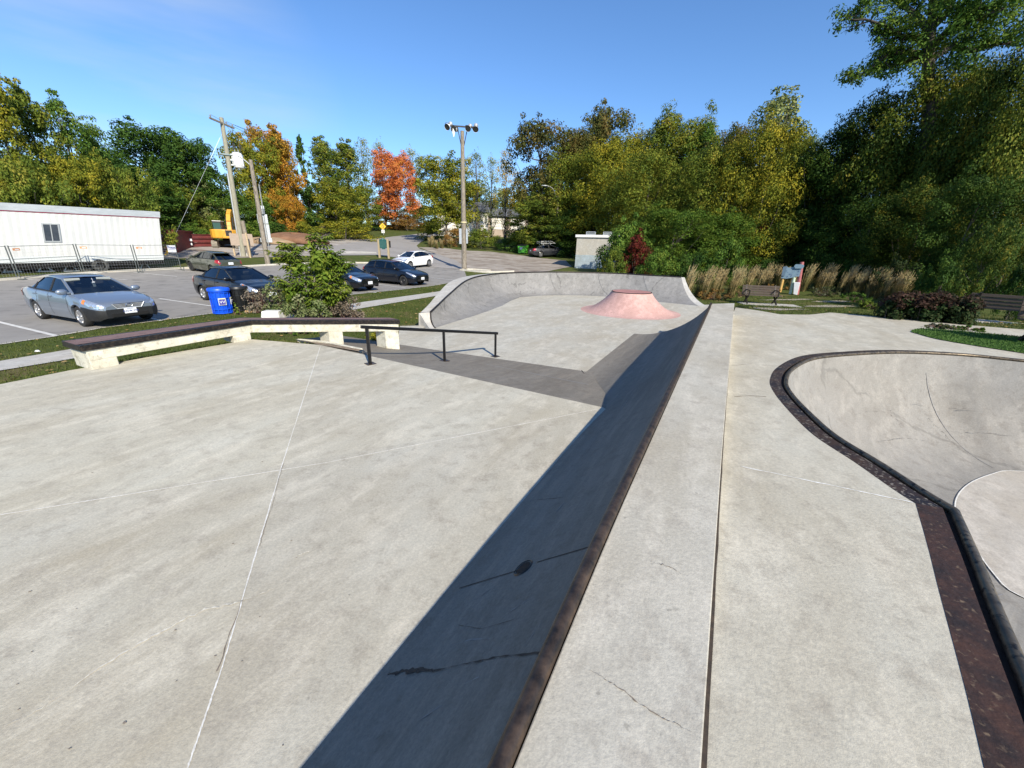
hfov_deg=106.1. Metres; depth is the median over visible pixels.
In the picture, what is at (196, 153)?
broadleaf tree
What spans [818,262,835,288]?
feather grass
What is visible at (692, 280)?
feather grass
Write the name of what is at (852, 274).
feather grass
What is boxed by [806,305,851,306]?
worn earth
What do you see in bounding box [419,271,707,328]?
quarter pipe
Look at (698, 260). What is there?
shrub
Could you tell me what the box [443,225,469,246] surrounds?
shrub
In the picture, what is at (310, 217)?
broadleaf tree
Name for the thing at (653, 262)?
shrub
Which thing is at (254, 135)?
broadleaf tree
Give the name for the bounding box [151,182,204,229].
broadleaf tree
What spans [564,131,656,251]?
forest tree
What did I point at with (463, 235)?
floodlight pole
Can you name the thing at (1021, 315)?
park bench
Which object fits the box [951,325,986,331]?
perennial plant
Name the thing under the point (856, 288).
feather grass
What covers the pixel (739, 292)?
perennial plant
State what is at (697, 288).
feather grass
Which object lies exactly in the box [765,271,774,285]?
feather grass
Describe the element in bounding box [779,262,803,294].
art sign
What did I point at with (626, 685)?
ledge strip
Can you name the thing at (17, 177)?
broadleaf tree
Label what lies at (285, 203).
broadleaf tree
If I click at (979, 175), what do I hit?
forest tree
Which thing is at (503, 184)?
sparse tree
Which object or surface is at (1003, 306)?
park bench
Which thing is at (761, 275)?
feather grass
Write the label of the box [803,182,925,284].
forest tree
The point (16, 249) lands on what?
fence panel
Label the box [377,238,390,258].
plaque sign
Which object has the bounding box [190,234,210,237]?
steel beam
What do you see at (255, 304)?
dry shrub
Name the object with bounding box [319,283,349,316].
dogwood shrub
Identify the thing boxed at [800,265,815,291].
feather grass
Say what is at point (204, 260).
parked car
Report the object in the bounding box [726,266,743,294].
feather grass
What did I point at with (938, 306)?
hedge
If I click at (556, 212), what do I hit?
street lamp
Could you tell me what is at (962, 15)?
giant tree
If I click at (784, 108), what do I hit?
slender tree
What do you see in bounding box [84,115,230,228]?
broadleaf tree
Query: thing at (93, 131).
slender tree
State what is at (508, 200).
broadleaf tree
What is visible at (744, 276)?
feather grass
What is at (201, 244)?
steel beam
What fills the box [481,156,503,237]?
sparse tree
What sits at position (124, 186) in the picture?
broadleaf tree
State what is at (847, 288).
feather grass
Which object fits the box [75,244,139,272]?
fence panel
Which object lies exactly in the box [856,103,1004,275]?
forest tree
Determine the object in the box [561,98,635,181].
broadleaf tree
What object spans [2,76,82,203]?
slender tree
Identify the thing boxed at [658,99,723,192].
forest tree
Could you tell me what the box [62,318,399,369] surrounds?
grind ledge
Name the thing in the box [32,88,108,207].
slender tree
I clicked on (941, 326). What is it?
perennial plant
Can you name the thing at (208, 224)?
shrub
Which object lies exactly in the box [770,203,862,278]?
forest tree
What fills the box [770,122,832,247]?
forest tree
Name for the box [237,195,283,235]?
broadleaf tree
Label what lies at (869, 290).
feather grass
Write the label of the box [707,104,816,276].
forest tree
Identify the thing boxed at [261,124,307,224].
slender tree
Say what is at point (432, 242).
feather grass
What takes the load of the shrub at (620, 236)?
on the ground at (376, 232)
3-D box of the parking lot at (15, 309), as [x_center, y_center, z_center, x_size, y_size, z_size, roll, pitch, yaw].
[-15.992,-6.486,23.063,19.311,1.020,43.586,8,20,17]
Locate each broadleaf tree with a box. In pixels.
[0,145,75,205]
[30,146,124,208]
[76,146,177,251]
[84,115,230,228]
[104,155,188,228]
[115,165,198,229]
[146,130,247,222]
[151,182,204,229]
[189,184,252,233]
[216,130,287,225]
[236,119,304,220]
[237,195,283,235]
[265,192,306,232]
[292,134,325,234]
[303,176,374,235]
[345,183,383,223]
[369,211,415,229]
[370,146,421,229]
[396,202,435,224]
[409,150,483,240]
[453,184,496,207]
[481,185,531,232]
[500,112,583,231]
[505,196,577,247]
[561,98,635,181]
[745,220,770,272]
[948,208,1023,311]
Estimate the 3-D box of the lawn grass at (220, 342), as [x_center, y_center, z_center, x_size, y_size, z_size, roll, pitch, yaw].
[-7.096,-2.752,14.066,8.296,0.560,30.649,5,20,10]
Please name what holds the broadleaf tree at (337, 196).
on the ground at (376, 232)
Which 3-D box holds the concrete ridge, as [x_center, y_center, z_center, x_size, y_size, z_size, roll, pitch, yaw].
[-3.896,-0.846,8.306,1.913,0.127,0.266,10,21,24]
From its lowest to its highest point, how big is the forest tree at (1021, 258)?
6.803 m
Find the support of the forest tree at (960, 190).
on the ground at (376, 232)
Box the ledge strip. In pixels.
[514,303,733,767]
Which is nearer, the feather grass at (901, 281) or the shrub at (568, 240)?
the feather grass at (901, 281)
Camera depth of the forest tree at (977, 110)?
26.41 m
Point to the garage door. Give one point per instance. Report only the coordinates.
(497, 226)
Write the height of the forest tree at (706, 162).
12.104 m
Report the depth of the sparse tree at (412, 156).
92.58 m
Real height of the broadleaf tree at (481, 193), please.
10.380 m
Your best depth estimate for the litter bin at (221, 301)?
13.56 m
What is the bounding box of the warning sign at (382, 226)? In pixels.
[379,223,385,234]
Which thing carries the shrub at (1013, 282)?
on the ground at (376, 232)
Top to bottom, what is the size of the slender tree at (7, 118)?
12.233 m
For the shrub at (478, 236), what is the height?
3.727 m
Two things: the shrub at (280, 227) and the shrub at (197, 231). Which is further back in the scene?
the shrub at (280, 227)
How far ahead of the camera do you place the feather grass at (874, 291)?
23.02 m
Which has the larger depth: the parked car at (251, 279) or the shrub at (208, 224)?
the shrub at (208, 224)
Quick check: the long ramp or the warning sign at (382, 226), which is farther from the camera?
the warning sign at (382, 226)
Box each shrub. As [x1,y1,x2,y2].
[181,224,217,242]
[195,212,234,239]
[225,221,260,236]
[240,285,274,313]
[253,218,295,236]
[259,275,296,313]
[279,293,332,317]
[292,218,321,235]
[313,218,384,241]
[314,226,340,237]
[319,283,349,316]
[325,289,366,317]
[368,224,388,230]
[388,217,423,230]
[415,222,453,239]
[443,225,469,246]
[460,225,505,248]
[493,235,521,251]
[505,230,543,251]
[556,234,575,257]
[594,212,654,272]
[596,240,627,272]
[620,227,654,274]
[634,245,682,275]
[671,247,715,282]
[703,230,746,285]
[746,254,782,277]
[785,256,825,278]
[824,255,872,286]
[872,252,925,297]
[912,248,968,299]
[990,263,1023,320]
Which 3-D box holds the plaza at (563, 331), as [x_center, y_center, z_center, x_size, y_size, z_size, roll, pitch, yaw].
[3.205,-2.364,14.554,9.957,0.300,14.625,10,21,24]
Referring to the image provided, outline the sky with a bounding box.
[0,0,1023,225]
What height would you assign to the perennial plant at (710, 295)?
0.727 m
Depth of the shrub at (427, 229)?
64.80 m
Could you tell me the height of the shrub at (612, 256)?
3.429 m
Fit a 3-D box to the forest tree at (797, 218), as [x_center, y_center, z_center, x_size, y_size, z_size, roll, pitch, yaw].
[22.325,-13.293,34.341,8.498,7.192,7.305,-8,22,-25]
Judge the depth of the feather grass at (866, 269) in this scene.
24.82 m
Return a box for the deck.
[707,308,1023,767]
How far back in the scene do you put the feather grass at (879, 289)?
22.93 m
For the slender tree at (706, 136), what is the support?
on the ground at (376, 232)
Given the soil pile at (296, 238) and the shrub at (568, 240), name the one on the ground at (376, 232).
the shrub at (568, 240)
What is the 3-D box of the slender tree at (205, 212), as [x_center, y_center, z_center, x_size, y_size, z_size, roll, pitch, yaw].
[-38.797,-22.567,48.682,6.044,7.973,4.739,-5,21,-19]
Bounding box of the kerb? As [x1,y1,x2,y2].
[0,262,513,280]
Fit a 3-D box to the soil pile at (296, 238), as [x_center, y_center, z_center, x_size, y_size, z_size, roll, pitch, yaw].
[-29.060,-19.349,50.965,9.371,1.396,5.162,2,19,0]
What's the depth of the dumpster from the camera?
51.04 m
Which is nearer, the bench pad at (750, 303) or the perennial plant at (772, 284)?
the bench pad at (750, 303)
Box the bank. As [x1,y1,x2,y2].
[296,336,605,407]
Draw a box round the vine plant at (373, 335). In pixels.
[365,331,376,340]
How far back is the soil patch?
8.00 m
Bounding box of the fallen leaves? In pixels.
[0,290,1023,381]
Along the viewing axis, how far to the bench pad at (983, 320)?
12.86 m
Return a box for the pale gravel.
[322,251,376,253]
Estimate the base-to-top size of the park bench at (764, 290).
0.955 m
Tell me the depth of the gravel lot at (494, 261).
43.88 m
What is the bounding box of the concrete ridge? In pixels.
[297,339,362,351]
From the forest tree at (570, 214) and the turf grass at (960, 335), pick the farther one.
the forest tree at (570, 214)
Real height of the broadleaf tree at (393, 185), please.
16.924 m
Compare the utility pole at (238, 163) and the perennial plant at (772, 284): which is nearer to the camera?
the perennial plant at (772, 284)
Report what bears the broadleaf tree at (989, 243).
on the ground at (376, 232)
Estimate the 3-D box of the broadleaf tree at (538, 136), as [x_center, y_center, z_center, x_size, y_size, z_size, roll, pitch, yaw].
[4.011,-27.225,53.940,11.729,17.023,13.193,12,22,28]
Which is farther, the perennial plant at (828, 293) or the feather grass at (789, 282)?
the feather grass at (789, 282)
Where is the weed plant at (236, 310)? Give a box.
[233,302,239,314]
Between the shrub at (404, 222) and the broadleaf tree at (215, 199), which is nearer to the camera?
the broadleaf tree at (215, 199)
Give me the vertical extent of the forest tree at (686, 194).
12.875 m
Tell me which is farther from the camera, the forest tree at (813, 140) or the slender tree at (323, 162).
the slender tree at (323, 162)
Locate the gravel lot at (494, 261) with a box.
[419,247,570,271]
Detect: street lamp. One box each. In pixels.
[219,153,271,263]
[541,185,558,245]
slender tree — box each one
[0,73,68,205]
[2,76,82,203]
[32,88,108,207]
[72,115,143,209]
[178,171,228,232]
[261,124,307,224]
[305,135,350,222]
[318,137,372,230]
[670,122,725,244]
[726,84,814,204]
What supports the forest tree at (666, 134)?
on the ground at (376, 232)
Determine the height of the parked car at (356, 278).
1.456 m
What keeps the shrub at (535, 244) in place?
on the ground at (376, 232)
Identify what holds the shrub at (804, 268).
on the ground at (376, 232)
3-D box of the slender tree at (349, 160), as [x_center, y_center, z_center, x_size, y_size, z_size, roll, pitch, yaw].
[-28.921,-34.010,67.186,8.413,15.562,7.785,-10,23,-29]
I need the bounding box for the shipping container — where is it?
[160,229,193,252]
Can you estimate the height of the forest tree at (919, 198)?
7.367 m
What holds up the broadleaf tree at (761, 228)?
on the ground at (376, 232)
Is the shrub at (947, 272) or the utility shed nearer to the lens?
the shrub at (947, 272)
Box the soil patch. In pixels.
[308,341,364,351]
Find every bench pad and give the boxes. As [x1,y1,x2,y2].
[737,302,799,306]
[975,319,1013,323]
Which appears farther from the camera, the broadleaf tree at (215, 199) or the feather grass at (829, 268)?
the broadleaf tree at (215, 199)
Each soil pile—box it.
[253,237,295,244]
[260,232,329,243]
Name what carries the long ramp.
on the ground at (376, 232)
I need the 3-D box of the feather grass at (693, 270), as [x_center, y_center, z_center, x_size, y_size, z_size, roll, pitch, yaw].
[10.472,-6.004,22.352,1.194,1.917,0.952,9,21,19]
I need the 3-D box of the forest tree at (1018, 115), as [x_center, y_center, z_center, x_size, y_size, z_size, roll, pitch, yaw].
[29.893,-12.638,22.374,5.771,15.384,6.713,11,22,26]
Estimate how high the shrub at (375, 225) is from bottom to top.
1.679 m
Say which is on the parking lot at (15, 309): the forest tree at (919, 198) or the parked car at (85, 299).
the parked car at (85, 299)
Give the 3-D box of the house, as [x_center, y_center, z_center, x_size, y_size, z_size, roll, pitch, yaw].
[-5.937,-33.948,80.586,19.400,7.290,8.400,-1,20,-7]
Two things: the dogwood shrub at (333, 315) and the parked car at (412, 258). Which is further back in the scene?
the parked car at (412, 258)
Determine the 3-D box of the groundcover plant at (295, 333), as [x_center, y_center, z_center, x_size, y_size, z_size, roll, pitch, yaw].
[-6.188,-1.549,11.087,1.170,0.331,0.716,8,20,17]
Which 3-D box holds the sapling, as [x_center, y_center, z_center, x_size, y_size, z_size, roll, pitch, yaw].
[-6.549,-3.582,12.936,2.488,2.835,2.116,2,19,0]
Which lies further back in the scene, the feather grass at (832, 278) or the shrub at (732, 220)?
the shrub at (732, 220)
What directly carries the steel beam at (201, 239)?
on the steel beam at (201, 244)
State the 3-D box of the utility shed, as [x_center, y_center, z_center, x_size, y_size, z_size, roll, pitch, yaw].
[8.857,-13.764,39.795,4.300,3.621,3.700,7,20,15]
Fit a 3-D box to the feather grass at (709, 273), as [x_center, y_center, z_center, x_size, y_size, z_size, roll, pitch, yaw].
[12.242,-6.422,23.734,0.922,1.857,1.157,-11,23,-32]
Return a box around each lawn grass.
[0,283,447,383]
[704,292,1023,328]
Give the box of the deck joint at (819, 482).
[731,364,912,502]
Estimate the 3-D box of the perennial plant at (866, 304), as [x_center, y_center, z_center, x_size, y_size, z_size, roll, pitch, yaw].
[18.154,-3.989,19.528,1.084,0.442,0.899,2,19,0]
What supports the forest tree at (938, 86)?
on the ground at (376, 232)
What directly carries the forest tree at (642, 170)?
on the ground at (376, 232)
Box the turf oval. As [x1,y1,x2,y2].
[912,329,1023,352]
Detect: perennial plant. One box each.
[698,288,733,299]
[735,285,748,296]
[764,282,788,292]
[810,286,840,296]
[839,291,873,302]
[858,301,879,308]
[924,323,960,329]
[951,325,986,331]
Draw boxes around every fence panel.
[0,246,23,279]
[7,244,82,279]
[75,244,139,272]
[132,244,181,272]
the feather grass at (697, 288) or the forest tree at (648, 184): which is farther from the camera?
the forest tree at (648, 184)
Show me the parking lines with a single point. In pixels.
(123, 279)
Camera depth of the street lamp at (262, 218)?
31.39 m
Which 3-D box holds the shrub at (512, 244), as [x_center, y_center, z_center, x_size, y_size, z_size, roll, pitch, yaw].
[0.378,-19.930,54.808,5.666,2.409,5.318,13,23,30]
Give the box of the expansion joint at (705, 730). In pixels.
[701,386,727,767]
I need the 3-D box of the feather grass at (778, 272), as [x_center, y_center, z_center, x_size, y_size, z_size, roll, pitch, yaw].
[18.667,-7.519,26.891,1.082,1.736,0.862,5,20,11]
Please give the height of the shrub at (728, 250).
4.312 m
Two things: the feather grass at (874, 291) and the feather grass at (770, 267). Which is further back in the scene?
the feather grass at (770, 267)
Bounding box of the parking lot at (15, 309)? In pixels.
[0,264,465,343]
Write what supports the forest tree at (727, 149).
on the ground at (376, 232)
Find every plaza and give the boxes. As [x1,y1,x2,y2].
[0,339,604,767]
[399,295,711,371]
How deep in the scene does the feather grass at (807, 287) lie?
26.19 m
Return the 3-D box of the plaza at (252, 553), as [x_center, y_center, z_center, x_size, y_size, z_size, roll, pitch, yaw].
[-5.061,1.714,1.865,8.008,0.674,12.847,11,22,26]
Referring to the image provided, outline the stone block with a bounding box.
[261,310,283,317]
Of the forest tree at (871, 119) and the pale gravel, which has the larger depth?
the pale gravel
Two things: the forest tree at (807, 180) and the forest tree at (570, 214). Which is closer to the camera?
the forest tree at (807, 180)
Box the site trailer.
[0,202,163,272]
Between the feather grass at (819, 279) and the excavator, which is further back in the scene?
the excavator
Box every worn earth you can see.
[753,307,797,309]
[768,299,812,299]
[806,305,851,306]
[813,300,849,301]
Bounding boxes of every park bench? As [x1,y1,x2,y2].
[742,284,781,304]
[970,292,1023,311]
[1017,297,1023,340]
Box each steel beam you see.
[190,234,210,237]
[191,238,212,241]
[192,243,211,246]
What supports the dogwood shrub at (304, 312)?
on the ground at (376, 232)
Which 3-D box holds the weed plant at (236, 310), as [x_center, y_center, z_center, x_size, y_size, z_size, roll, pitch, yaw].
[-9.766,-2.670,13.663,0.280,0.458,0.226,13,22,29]
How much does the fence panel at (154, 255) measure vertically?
1.776 m
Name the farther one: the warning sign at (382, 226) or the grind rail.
the warning sign at (382, 226)
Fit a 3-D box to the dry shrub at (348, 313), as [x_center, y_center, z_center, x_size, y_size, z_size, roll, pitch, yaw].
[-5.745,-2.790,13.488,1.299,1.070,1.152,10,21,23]
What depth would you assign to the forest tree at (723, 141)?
44.22 m
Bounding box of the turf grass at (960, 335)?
[911,328,1023,352]
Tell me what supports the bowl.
in the deck
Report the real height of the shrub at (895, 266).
2.950 m
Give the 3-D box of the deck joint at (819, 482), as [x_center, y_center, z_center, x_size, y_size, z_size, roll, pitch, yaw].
[5.248,-0.457,6.108,10.281,0.215,1.882,-16,26,-41]
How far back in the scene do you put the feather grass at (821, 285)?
25.37 m
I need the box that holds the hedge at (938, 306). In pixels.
[873,290,986,325]
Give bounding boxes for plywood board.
[229,233,253,257]
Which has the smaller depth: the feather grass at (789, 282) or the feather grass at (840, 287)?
the feather grass at (840, 287)
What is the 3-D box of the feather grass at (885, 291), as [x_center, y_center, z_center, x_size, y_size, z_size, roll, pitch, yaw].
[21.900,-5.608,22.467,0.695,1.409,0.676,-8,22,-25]
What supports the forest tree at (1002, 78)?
on the ground at (376, 232)
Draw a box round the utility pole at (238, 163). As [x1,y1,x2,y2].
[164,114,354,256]
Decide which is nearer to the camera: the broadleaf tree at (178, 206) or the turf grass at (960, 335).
the turf grass at (960, 335)
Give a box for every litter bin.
[206,287,232,313]
[226,285,249,310]
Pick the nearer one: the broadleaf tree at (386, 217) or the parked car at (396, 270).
the parked car at (396, 270)
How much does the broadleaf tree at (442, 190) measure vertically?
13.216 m
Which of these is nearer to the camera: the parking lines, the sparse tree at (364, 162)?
the parking lines
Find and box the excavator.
[210,209,245,248]
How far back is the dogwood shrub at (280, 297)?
13.67 m
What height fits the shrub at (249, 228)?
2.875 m
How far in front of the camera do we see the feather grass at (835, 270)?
25.73 m
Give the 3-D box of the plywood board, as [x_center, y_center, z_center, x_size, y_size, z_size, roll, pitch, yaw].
[-25.675,-13.121,36.704,1.831,2.427,1.039,2,19,0]
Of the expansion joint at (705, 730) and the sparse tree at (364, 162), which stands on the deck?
the expansion joint at (705, 730)
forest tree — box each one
[502,194,584,239]
[526,113,606,235]
[527,143,613,255]
[543,204,610,255]
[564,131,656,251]
[594,134,694,263]
[595,148,681,226]
[601,122,666,229]
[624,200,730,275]
[626,99,707,247]
[650,130,750,266]
[650,149,720,248]
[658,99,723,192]
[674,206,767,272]
[685,109,777,249]
[694,126,769,259]
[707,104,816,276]
[718,192,815,273]
[764,145,827,268]
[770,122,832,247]
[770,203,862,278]
[777,113,875,270]
[801,74,944,276]
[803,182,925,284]
[807,131,913,264]
[840,33,1004,262]
[855,173,973,292]
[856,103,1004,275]
[885,46,1023,285]
[891,129,1023,279]
[900,159,1023,295]
[905,52,1017,226]
[955,60,1023,286]
[965,187,1023,302]
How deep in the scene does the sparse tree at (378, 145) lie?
88.91 m
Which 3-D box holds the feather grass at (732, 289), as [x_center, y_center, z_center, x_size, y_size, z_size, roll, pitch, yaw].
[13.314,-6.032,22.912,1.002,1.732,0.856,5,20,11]
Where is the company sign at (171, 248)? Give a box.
[167,245,175,251]
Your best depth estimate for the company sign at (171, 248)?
26.52 m
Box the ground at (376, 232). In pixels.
[0,218,1023,767]
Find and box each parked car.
[21,273,157,326]
[185,251,241,270]
[192,266,282,300]
[305,262,378,289]
[363,259,428,285]
[393,250,432,266]
[528,241,566,256]
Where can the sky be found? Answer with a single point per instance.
(397, 71)
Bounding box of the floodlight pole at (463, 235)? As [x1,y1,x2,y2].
[444,121,478,268]
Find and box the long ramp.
[301,302,711,767]
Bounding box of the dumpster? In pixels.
[517,244,528,253]
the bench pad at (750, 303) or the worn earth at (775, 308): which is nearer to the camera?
the worn earth at (775, 308)
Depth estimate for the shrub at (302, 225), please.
54.15 m
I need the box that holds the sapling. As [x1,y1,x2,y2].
[264,232,356,313]
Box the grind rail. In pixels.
[360,325,499,365]
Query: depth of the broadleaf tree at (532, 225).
49.87 m
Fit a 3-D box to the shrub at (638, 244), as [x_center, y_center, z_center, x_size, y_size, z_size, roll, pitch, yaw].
[10.227,-10.495,31.628,2.781,4.494,3.260,-11,23,-32]
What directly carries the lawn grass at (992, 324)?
on the ground at (376, 232)
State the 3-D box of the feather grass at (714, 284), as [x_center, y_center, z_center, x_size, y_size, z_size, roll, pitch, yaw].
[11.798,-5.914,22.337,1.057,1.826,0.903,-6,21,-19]
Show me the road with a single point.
(402, 244)
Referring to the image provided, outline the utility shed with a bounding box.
[575,232,616,268]
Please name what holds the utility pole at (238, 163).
on the ground at (376, 232)
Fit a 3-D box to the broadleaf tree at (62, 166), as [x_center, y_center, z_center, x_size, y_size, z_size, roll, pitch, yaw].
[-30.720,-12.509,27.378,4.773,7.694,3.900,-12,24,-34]
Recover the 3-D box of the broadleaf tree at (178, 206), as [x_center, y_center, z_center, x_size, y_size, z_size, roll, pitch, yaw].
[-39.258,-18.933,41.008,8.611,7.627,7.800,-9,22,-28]
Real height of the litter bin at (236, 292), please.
0.910 m
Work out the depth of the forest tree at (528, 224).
60.55 m
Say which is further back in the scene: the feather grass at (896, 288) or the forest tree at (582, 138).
the forest tree at (582, 138)
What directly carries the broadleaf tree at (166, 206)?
on the ground at (376, 232)
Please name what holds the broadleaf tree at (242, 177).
on the ground at (376, 232)
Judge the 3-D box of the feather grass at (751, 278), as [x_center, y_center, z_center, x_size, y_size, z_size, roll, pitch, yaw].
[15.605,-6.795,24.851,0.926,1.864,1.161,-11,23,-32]
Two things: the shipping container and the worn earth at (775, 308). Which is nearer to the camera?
the worn earth at (775, 308)
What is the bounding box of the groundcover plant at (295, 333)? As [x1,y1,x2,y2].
[276,332,317,334]
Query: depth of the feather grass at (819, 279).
26.41 m
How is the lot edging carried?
on the ground at (376, 232)
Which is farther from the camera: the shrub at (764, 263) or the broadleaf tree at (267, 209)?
the broadleaf tree at (267, 209)
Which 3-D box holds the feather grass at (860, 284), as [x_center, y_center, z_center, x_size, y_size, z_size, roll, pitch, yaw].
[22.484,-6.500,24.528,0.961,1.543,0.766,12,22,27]
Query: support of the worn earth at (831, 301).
on the ground at (376, 232)
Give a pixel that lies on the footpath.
(36, 359)
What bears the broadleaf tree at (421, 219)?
on the ground at (376, 232)
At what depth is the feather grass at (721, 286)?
22.58 m
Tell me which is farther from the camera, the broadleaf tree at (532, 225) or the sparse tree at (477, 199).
the sparse tree at (477, 199)
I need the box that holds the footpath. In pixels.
[0,291,439,369]
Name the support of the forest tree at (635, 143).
on the ground at (376, 232)
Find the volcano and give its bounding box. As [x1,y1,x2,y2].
[581,289,680,319]
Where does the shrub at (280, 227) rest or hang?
on the ground at (376, 232)
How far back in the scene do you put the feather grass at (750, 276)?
25.50 m
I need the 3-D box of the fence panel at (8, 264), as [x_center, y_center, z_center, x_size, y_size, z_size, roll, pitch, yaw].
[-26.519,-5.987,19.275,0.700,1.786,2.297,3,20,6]
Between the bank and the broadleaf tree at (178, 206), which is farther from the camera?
the broadleaf tree at (178, 206)
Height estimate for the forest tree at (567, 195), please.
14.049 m
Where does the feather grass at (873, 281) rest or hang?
on the ground at (376, 232)
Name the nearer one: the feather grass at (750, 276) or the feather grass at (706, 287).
the feather grass at (706, 287)
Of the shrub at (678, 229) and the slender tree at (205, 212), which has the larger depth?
the slender tree at (205, 212)
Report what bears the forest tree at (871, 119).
on the ground at (376, 232)
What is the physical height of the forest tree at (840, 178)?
12.247 m
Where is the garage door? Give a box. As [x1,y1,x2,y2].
[491,217,504,229]
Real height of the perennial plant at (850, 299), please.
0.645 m
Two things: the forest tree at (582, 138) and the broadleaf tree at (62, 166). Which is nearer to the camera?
the broadleaf tree at (62, 166)
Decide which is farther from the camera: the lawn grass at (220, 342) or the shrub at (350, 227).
the shrub at (350, 227)
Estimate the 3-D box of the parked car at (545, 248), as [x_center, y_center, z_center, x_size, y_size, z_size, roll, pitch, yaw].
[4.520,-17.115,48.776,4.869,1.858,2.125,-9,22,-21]
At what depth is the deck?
1.61 m
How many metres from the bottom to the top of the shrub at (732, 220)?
5.911 m
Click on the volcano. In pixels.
(632, 304)
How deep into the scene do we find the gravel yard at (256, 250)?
40.54 m
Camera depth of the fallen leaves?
12.39 m
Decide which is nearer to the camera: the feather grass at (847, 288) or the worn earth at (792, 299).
the worn earth at (792, 299)
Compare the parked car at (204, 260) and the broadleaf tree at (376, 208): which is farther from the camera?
the broadleaf tree at (376, 208)
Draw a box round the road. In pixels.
[323,233,461,268]
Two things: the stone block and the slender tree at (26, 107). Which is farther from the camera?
the slender tree at (26, 107)
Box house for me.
[435,201,527,236]
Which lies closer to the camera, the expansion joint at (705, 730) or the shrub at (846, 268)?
the expansion joint at (705, 730)
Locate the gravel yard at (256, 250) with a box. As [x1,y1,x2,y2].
[163,239,368,258]
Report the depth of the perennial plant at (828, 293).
23.95 m
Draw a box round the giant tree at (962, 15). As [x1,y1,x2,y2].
[827,0,1023,257]
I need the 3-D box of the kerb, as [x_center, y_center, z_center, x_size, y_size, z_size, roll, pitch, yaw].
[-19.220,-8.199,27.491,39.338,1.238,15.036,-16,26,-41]
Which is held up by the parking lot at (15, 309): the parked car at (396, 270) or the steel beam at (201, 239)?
the parked car at (396, 270)
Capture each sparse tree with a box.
[352,137,376,219]
[368,136,392,226]
[403,144,423,227]
[466,149,492,231]
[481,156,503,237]
[491,148,519,238]
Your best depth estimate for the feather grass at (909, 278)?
21.45 m
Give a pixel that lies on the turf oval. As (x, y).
(977, 339)
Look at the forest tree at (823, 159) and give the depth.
30.63 m
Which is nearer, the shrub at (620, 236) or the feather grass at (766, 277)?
the feather grass at (766, 277)
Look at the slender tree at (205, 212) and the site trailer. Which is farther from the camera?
the slender tree at (205, 212)
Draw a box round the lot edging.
[2,283,445,343]
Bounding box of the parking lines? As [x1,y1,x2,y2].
[0,270,449,335]
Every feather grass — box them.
[430,237,434,247]
[686,264,699,288]
[687,270,698,292]
[693,270,706,296]
[699,269,717,298]
[701,265,717,290]
[706,267,724,297]
[716,268,729,295]
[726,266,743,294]
[727,270,744,297]
[735,267,751,295]
[744,265,762,284]
[744,268,758,284]
[752,269,765,289]
[759,270,772,287]
[762,262,777,283]
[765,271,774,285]
[770,263,783,285]
[787,267,803,289]
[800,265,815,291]
[802,262,821,289]
[812,268,827,289]
[817,272,831,292]
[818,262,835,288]
[824,264,843,290]
[824,272,837,291]
[836,271,851,292]
[842,265,861,292]
[843,266,861,288]
[849,272,865,296]
[852,266,871,291]
[857,270,870,292]
[862,273,880,297]
[866,268,884,295]
[870,270,895,297]
[873,268,893,298]
[877,276,895,299]
[889,270,910,296]
[890,268,912,289]
[895,271,917,294]
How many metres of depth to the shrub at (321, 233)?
58.71 m
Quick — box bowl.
[770,350,1023,767]

